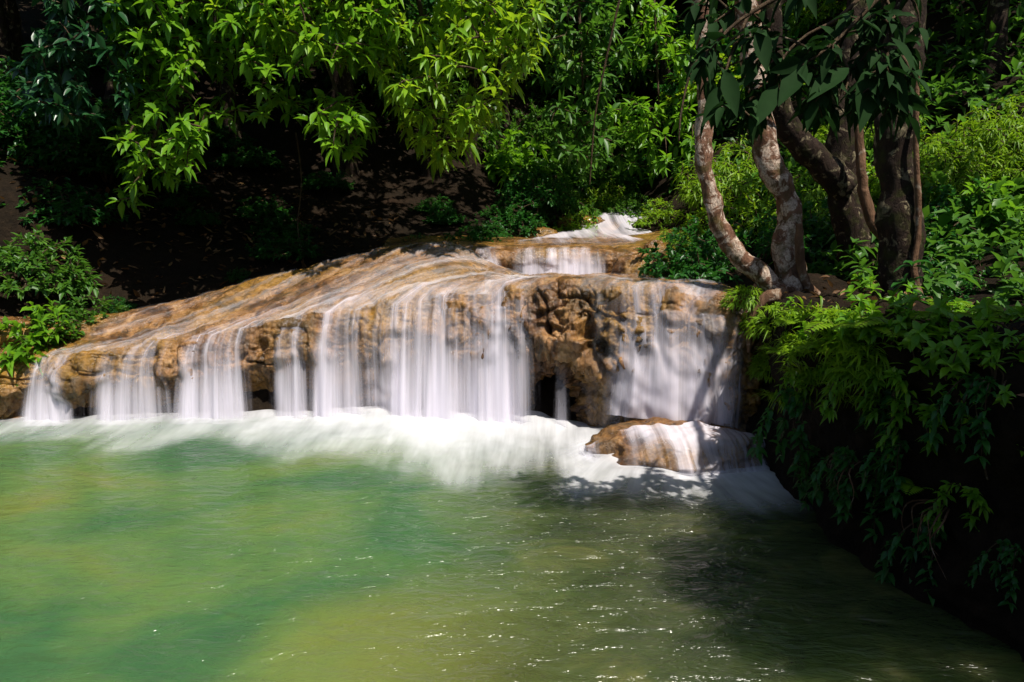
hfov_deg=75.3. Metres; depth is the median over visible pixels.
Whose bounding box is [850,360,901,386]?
grass tuft
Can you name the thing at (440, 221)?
shrub
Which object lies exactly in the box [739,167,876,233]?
shrub
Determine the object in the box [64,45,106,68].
shrub
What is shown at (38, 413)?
waterfall
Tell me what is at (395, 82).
shrub
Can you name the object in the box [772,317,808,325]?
fern
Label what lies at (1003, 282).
shrub
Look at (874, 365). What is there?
grass tuft
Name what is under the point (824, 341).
grass tuft
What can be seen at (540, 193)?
shrub
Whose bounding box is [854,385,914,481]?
trailing plant
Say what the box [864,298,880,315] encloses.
seedling
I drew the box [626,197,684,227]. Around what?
shrub
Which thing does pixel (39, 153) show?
shrub
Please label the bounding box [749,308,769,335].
grass tuft
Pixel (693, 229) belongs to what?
shrub
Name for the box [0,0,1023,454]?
ground
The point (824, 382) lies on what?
grass tuft
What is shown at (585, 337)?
rock ledge
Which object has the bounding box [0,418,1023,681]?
pool water
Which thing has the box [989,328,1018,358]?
seedling
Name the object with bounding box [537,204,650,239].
waterfall
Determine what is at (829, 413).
trailing plant
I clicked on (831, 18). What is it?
jungle tree
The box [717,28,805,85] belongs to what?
shrub
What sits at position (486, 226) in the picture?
shrub
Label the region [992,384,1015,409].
seedling
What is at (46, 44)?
overhanging tree
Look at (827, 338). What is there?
grass tuft
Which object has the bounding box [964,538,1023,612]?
trailing plant
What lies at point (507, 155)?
shrub
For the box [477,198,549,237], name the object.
shrub
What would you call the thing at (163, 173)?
shrub
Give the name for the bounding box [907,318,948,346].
seedling
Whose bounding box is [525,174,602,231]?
shrub
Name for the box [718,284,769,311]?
moss cushion
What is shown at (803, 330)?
seedling
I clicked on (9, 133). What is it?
shrub
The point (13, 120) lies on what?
shrub
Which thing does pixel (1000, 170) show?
shrub
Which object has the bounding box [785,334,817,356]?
grass tuft
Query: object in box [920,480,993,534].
trailing plant
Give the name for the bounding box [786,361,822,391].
grass tuft
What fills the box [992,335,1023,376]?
seedling
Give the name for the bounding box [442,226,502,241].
shrub
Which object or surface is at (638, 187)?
shrub
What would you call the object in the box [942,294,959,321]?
seedling
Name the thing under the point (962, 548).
bank
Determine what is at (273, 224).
shrub
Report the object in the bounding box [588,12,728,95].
shrub
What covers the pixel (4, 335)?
boulder
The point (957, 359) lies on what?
seedling
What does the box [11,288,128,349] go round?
shrub
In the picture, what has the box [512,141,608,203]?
shrub
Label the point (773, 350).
fern
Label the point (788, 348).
grass tuft
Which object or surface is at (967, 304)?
fern
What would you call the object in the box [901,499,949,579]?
hanging root
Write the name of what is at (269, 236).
shrub
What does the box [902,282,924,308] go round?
seedling
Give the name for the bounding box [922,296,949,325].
seedling
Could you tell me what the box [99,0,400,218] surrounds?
overhanging tree
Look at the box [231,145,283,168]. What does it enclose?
shrub
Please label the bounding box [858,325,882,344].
seedling
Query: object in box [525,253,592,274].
waterfall
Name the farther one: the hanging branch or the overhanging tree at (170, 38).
the overhanging tree at (170, 38)
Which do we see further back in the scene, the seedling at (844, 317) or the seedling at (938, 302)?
the seedling at (844, 317)
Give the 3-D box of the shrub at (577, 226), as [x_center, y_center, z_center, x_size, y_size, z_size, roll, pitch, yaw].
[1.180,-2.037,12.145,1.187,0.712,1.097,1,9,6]
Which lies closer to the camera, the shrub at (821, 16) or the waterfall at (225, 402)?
the waterfall at (225, 402)
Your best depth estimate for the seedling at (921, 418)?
3.64 m
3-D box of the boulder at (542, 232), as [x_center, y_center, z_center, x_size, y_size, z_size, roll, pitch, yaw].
[0.507,-1.821,11.661,0.735,0.381,0.649,0,9,0]
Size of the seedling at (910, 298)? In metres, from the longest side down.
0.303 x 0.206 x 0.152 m
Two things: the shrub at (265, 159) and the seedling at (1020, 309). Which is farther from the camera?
the shrub at (265, 159)
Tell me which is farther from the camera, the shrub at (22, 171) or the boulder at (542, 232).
the boulder at (542, 232)
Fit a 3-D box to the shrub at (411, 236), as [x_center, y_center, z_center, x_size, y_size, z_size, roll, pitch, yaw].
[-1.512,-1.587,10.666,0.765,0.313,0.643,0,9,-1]
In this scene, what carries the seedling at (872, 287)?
on the bank
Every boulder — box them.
[0,316,36,344]
[520,226,560,238]
[546,214,604,231]
[585,417,763,476]
[611,253,661,275]
[643,239,668,262]
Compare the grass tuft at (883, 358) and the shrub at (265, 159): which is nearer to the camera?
the grass tuft at (883, 358)
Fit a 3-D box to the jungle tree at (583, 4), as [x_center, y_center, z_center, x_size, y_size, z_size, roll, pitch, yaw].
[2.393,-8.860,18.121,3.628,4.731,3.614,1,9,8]
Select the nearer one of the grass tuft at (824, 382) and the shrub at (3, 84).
the grass tuft at (824, 382)
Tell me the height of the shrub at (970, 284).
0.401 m
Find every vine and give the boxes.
[295,132,303,252]
[589,0,620,184]
[678,14,737,141]
[783,0,859,59]
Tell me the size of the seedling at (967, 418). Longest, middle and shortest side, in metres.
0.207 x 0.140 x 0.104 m
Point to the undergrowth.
(942, 90)
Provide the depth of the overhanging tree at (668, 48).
12.77 m
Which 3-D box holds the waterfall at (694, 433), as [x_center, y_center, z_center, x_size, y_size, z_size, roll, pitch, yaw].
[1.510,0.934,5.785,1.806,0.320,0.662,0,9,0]
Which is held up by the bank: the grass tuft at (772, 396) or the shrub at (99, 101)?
the grass tuft at (772, 396)
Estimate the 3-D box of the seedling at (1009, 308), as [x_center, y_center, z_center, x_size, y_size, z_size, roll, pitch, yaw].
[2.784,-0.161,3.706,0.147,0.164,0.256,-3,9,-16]
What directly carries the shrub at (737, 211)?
on the ground
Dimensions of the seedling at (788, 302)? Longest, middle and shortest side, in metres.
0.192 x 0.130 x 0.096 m
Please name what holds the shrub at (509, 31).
on the ground
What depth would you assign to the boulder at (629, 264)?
8.77 m
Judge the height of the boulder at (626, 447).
0.648 m
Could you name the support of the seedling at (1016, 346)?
on the bank
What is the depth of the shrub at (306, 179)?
12.53 m
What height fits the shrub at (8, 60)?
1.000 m
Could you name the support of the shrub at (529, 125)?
on the ground
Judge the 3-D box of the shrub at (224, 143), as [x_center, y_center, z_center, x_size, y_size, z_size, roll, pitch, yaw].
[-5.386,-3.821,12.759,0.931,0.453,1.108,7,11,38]
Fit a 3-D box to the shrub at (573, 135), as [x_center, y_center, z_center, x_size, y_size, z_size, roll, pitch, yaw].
[2.095,-4.985,16.583,3.636,2.218,3.543,3,9,15]
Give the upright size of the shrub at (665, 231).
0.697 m
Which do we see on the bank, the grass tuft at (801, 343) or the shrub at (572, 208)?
the grass tuft at (801, 343)
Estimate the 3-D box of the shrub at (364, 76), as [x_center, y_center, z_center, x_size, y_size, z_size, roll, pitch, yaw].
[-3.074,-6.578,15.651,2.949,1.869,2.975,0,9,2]
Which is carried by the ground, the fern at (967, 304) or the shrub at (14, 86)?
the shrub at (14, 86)
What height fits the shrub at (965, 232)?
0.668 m
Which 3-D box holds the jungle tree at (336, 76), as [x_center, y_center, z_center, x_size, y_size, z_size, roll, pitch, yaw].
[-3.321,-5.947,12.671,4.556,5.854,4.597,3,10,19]
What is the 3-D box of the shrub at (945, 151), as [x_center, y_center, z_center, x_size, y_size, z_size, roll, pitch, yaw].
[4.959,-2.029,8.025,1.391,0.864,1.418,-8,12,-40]
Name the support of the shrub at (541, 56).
on the ground
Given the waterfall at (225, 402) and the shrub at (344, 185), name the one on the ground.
the shrub at (344, 185)
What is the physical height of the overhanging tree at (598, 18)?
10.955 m
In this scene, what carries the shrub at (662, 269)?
on the ground
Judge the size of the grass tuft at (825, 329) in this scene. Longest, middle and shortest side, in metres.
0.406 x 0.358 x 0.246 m
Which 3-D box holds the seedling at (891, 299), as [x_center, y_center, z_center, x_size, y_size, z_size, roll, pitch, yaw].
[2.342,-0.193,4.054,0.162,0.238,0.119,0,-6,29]
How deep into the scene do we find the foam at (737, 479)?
5.49 m
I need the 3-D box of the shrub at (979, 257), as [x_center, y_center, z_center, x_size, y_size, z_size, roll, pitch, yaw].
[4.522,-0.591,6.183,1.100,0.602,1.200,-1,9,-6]
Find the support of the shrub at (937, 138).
on the ground
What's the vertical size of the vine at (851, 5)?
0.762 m
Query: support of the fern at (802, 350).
on the bank
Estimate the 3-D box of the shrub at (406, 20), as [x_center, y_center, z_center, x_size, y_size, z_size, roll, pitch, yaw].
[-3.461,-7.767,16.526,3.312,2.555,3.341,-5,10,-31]
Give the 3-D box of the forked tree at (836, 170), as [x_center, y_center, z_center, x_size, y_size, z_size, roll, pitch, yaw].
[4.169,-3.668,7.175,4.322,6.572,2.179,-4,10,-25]
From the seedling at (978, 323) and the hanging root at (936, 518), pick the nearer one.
the seedling at (978, 323)
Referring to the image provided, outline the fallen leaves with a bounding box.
[0,87,1023,396]
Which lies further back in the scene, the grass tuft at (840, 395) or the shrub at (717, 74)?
the shrub at (717, 74)
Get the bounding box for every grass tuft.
[746,322,774,340]
[747,389,780,413]
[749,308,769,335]
[758,302,787,320]
[760,321,771,344]
[767,312,797,330]
[769,331,791,355]
[773,303,815,330]
[773,333,808,370]
[774,343,802,369]
[776,336,789,354]
[784,294,819,325]
[784,329,797,341]
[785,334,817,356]
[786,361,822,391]
[789,333,823,369]
[805,296,852,319]
[806,316,840,348]
[807,332,852,367]
[809,329,845,358]
[810,301,856,322]
[812,313,845,339]
[812,336,832,368]
[815,378,848,412]
[817,332,832,346]
[818,388,845,406]
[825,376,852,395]
[827,318,876,362]
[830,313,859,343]
[833,329,889,373]
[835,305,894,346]
[835,331,857,352]
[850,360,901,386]
[854,358,892,386]
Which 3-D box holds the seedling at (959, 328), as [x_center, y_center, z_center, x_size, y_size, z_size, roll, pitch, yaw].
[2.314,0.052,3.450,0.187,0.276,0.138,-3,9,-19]
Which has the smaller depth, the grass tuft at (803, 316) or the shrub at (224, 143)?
the grass tuft at (803, 316)
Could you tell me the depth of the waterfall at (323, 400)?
7.24 m
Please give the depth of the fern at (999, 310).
3.83 m
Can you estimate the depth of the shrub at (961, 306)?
4.68 m
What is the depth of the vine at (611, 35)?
10.64 m
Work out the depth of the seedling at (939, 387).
3.47 m
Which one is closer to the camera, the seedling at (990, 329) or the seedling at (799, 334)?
the seedling at (990, 329)
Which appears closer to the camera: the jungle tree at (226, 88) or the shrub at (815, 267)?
the shrub at (815, 267)
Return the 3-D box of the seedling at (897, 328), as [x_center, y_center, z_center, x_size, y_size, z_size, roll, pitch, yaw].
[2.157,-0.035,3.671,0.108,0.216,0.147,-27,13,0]
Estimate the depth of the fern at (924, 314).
3.58 m
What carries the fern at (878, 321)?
on the bank
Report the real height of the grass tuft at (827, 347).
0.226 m
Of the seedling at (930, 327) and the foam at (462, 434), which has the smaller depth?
the seedling at (930, 327)
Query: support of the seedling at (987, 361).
on the bank
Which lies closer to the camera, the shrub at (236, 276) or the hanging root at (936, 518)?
the hanging root at (936, 518)
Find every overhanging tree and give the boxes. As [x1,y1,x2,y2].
[2,0,159,136]
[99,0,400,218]
[200,0,555,182]
[464,0,634,183]
[599,0,697,187]
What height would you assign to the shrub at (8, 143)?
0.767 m
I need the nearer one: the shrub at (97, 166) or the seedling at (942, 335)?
the seedling at (942, 335)
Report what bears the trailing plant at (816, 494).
hanging from the bank
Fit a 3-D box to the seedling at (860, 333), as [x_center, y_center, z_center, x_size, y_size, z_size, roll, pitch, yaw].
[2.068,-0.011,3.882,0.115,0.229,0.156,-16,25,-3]
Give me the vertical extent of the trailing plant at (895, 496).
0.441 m
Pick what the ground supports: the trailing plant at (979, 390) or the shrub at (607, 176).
the shrub at (607, 176)
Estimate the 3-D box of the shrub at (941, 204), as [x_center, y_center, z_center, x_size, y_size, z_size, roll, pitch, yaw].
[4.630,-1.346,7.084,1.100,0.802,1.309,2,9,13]
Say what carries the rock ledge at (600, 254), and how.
on the ground
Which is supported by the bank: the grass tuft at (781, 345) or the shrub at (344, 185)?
the grass tuft at (781, 345)
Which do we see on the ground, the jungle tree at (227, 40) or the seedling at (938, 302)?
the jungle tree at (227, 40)
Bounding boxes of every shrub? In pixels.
[0,55,69,103]
[0,82,30,117]
[0,90,55,146]
[0,106,40,137]
[0,109,89,150]
[0,150,46,181]
[0,177,129,226]
[0,223,102,299]
[0,297,82,377]
[3,75,109,130]
[7,122,119,172]
[10,103,120,155]
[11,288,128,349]
[32,132,123,178]
[40,97,130,132]
[54,128,163,183]
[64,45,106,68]
[64,105,132,152]
[97,97,132,111]
[100,294,139,312]
[144,168,184,181]
[161,173,203,188]
[163,176,211,196]
[203,131,257,150]
[207,120,253,142]
[209,149,260,169]
[224,267,250,282]
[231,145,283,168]
[234,194,293,218]
[244,208,319,235]
[244,228,323,260]
[258,227,297,239]
[302,169,355,190]
[302,172,338,185]
[319,45,437,90]
[325,2,414,49]
[372,66,449,111]
[403,233,429,239]
[408,194,456,211]
[422,206,469,223]
[426,215,457,224]
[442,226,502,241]
[446,3,536,49]
[462,219,518,236]
[462,222,513,237]
[473,203,513,217]
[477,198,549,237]
[478,125,552,189]
[486,24,592,75]
[494,167,574,211]
[506,98,570,157]
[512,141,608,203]
[524,42,610,97]
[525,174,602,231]
[538,101,658,170]
[552,210,605,237]
[563,150,647,199]
[576,178,636,215]
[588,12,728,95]
[601,41,660,101]
[602,190,655,219]
[612,153,660,198]
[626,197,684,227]
[636,227,742,285]
[652,70,696,127]
[654,224,702,252]
[655,39,814,107]
[666,215,756,277]
[672,133,781,215]
[673,69,749,121]
[675,172,774,241]
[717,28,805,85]
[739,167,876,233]
[751,191,834,261]
[785,113,932,156]
[787,0,846,38]
[807,248,836,273]
[815,160,928,212]
[844,257,879,287]
[870,137,981,196]
[919,109,1022,178]
[920,145,1018,205]
[921,176,992,239]
[921,223,994,272]
[923,265,987,301]
[944,91,1023,163]
[946,173,1023,244]
[947,217,1007,242]
[947,300,978,316]
[954,245,1016,266]
[955,123,1023,193]
[976,272,1007,292]
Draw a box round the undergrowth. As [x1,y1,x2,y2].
[74,0,1023,315]
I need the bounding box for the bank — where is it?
[745,273,1023,662]
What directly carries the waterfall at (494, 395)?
on the rock ledge at (585, 337)
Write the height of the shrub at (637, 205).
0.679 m
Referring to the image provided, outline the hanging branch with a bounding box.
[679,0,931,146]
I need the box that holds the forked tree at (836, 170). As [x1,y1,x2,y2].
[761,0,878,281]
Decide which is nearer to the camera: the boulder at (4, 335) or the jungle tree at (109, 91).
the boulder at (4, 335)
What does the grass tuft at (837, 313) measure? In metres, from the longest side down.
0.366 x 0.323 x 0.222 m
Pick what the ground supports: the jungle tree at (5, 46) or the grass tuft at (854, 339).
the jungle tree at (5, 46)
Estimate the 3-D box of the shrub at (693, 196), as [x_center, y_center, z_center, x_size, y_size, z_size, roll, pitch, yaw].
[3.804,-2.743,11.138,2.287,1.394,1.854,-1,9,-8]
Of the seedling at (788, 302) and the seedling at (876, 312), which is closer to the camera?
the seedling at (876, 312)
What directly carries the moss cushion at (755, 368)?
on the bank
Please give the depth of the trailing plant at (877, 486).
3.98 m
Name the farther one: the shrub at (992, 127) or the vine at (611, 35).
the vine at (611, 35)
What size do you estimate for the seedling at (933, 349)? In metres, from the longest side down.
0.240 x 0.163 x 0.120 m
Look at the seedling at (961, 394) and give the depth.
3.38 m
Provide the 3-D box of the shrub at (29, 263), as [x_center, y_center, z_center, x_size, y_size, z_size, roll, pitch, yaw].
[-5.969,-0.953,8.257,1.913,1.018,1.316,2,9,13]
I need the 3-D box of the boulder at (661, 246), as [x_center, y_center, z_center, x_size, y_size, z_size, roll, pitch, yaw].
[1.984,-1.189,9.177,0.353,0.434,0.452,0,9,0]
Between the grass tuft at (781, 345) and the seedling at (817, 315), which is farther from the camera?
the grass tuft at (781, 345)
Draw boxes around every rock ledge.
[0,241,766,431]
[382,229,699,273]
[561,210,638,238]
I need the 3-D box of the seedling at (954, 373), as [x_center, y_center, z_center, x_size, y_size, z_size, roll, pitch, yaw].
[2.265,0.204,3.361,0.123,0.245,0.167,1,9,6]
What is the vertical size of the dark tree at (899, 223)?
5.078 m
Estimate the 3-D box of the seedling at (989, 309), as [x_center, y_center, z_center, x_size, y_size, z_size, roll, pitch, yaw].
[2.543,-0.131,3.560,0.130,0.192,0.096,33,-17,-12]
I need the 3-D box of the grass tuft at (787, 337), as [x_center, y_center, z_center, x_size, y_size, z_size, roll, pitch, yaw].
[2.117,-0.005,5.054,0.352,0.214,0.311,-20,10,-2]
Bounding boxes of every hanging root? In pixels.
[827,456,860,512]
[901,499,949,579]
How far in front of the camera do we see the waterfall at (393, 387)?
7.35 m
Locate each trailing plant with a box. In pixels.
[746,387,813,478]
[774,370,810,411]
[788,445,820,510]
[807,447,857,520]
[814,369,883,425]
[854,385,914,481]
[855,366,916,427]
[855,436,911,517]
[860,454,898,543]
[872,400,948,461]
[874,517,947,605]
[919,372,998,468]
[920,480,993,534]
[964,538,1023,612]
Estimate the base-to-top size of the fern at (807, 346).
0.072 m
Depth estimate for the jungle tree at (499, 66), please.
16.61 m
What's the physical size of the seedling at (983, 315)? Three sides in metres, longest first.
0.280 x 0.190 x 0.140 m
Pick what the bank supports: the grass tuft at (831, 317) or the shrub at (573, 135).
the grass tuft at (831, 317)
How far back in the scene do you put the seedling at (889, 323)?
3.71 m
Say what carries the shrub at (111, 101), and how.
on the ground
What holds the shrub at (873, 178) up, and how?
on the ground
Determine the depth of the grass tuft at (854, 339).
4.00 m
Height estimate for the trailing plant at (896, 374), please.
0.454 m
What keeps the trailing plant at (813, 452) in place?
hanging from the bank
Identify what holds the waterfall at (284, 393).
on the rock ledge at (585, 337)
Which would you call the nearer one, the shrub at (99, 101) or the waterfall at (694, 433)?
the waterfall at (694, 433)
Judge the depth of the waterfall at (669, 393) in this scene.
6.25 m
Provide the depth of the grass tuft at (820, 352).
4.39 m
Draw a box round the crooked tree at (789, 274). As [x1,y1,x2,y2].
[692,0,820,352]
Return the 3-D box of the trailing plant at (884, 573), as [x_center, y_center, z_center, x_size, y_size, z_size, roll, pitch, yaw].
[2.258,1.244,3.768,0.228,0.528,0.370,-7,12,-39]
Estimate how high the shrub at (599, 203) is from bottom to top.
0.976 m
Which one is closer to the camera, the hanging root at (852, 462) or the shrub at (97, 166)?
the hanging root at (852, 462)
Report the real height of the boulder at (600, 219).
0.360 m
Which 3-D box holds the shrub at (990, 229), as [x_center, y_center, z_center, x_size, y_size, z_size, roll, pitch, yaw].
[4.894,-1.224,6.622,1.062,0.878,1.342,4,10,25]
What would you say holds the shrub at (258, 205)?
on the ground
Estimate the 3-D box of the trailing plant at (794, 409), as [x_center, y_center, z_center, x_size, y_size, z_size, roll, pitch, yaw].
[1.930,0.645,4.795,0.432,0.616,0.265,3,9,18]
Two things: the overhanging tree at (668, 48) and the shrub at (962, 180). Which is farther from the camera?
the overhanging tree at (668, 48)
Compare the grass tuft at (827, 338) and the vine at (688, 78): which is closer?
the grass tuft at (827, 338)
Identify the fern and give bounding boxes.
[759,345,786,353]
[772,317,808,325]
[792,345,818,354]
[796,342,852,356]
[804,318,862,331]
[829,323,911,336]
[854,316,928,331]
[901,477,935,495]
[902,310,974,319]
[926,299,972,307]
[965,304,1023,317]
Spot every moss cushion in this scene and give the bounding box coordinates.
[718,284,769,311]
[735,305,767,342]
[745,349,774,382]
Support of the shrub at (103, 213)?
on the ground
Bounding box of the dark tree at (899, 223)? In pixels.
[873,0,926,298]
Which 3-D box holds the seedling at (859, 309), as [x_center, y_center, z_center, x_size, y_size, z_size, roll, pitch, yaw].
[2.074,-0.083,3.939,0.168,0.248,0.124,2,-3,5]
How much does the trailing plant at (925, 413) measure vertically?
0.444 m
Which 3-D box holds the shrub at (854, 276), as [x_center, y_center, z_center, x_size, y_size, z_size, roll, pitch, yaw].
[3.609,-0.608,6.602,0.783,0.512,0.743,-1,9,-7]
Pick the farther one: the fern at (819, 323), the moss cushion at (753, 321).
the moss cushion at (753, 321)
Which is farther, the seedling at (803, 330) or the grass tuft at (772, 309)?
the grass tuft at (772, 309)
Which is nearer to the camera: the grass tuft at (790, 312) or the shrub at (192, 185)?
the grass tuft at (790, 312)
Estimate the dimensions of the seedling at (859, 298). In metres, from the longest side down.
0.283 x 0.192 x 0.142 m
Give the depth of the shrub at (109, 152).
9.79 m
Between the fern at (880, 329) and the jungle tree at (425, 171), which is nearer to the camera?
the fern at (880, 329)
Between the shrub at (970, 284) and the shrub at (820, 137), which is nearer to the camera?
the shrub at (970, 284)
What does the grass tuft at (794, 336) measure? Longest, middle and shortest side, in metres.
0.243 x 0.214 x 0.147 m
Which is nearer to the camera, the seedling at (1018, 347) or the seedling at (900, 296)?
the seedling at (1018, 347)
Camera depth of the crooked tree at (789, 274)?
6.07 m
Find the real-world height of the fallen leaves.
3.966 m
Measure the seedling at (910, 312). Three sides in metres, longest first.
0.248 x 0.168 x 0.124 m
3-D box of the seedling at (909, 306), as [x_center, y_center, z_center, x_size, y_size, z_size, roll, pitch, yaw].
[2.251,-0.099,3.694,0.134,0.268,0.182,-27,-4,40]
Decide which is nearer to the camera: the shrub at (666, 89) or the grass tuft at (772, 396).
the grass tuft at (772, 396)
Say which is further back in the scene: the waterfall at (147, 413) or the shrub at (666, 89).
the shrub at (666, 89)
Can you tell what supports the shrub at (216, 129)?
on the ground
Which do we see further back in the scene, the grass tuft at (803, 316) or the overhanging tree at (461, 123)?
the overhanging tree at (461, 123)
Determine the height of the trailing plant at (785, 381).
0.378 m
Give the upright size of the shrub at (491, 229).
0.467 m
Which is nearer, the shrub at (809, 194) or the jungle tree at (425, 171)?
the shrub at (809, 194)
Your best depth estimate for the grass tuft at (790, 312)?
5.12 m
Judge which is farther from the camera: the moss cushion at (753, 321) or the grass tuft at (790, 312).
the moss cushion at (753, 321)
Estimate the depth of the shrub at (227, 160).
12.16 m
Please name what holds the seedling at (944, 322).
on the bank
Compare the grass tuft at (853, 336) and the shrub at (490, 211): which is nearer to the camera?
the grass tuft at (853, 336)
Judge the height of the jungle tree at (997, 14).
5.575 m
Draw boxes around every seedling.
[780,297,793,310]
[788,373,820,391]
[794,321,810,357]
[796,331,808,363]
[810,312,822,353]
[833,310,853,339]
[838,285,869,316]
[850,306,871,347]
[850,319,874,340]
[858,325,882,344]
[860,275,883,309]
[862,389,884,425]
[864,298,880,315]
[867,303,882,316]
[875,281,916,309]
[879,318,914,357]
[882,289,907,312]
[882,323,903,339]
[883,328,910,351]
[885,292,922,343]
[886,314,908,337]
[888,260,932,304]
[898,320,930,355]
[900,300,933,338]
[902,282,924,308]
[903,310,923,351]
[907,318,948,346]
[908,347,939,376]
[916,319,954,357]
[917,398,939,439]
[920,340,951,366]
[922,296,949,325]
[922,373,957,396]
[927,312,969,366]
[935,334,977,381]
[941,324,972,367]
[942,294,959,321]
[946,360,975,402]
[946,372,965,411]
[953,409,982,425]
[954,316,1002,352]
[956,318,1008,381]
[965,332,1000,392]
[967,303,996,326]
[969,297,1012,340]
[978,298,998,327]
[979,349,1005,384]
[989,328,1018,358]
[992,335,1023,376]
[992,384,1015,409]
[997,301,1023,322]
[1003,338,1023,385]
[1004,291,1023,336]
[1013,333,1023,351]
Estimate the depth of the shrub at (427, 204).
12.32 m
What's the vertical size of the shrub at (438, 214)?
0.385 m
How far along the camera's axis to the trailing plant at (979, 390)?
3.28 m
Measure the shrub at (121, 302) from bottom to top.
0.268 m
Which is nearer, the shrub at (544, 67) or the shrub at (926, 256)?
the shrub at (926, 256)
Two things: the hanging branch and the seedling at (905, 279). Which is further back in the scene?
the seedling at (905, 279)
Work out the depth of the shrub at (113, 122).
10.21 m
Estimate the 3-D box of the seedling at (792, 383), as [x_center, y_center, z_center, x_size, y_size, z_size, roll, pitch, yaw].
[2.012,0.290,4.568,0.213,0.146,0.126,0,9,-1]
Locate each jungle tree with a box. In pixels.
[0,0,16,75]
[76,0,122,110]
[175,1,302,157]
[214,7,228,70]
[276,0,448,174]
[371,0,506,176]
[493,0,569,128]
[554,0,643,62]
[822,0,843,40]
[980,0,1008,78]
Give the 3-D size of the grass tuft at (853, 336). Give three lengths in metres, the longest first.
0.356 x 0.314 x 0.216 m
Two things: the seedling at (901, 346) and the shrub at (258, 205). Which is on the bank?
the seedling at (901, 346)
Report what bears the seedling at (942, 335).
on the bank
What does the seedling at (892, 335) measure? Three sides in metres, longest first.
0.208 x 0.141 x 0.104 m
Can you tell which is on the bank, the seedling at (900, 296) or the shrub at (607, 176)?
the seedling at (900, 296)
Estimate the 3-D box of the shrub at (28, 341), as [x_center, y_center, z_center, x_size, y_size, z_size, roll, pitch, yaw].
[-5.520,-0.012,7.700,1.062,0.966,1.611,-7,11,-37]
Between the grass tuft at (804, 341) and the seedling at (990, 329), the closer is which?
the seedling at (990, 329)
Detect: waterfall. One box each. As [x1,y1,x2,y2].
[26,388,69,426]
[99,384,156,424]
[182,364,242,423]
[278,363,298,415]
[315,353,357,416]
[381,348,399,413]
[399,296,520,422]
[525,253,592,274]
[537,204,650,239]
[584,420,764,478]
[615,345,726,423]
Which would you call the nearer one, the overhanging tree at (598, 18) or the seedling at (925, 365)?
the seedling at (925, 365)
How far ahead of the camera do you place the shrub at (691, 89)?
13.57 m
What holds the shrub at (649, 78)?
on the ground
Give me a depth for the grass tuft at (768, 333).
5.62 m
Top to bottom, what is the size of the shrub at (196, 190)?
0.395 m
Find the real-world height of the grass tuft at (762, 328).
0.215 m
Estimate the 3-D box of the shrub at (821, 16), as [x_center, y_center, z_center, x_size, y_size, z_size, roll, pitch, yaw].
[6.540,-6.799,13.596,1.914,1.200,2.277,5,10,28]
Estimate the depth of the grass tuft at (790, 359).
4.68 m
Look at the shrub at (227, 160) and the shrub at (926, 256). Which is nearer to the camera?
the shrub at (926, 256)
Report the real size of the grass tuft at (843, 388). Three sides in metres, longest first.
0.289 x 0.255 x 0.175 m
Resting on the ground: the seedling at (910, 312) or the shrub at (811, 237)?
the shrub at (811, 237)
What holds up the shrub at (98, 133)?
on the ground
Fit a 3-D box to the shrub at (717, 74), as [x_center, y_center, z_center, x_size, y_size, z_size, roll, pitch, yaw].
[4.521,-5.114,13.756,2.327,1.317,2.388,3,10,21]
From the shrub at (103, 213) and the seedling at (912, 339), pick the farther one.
the shrub at (103, 213)
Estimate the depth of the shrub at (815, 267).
7.32 m
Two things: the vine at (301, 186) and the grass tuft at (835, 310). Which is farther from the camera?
the vine at (301, 186)
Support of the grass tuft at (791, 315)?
on the bank
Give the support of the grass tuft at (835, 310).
on the bank
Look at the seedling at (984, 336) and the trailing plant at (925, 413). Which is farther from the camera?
the trailing plant at (925, 413)
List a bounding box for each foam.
[22,406,598,469]
[577,448,785,496]
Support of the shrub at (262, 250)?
on the ground

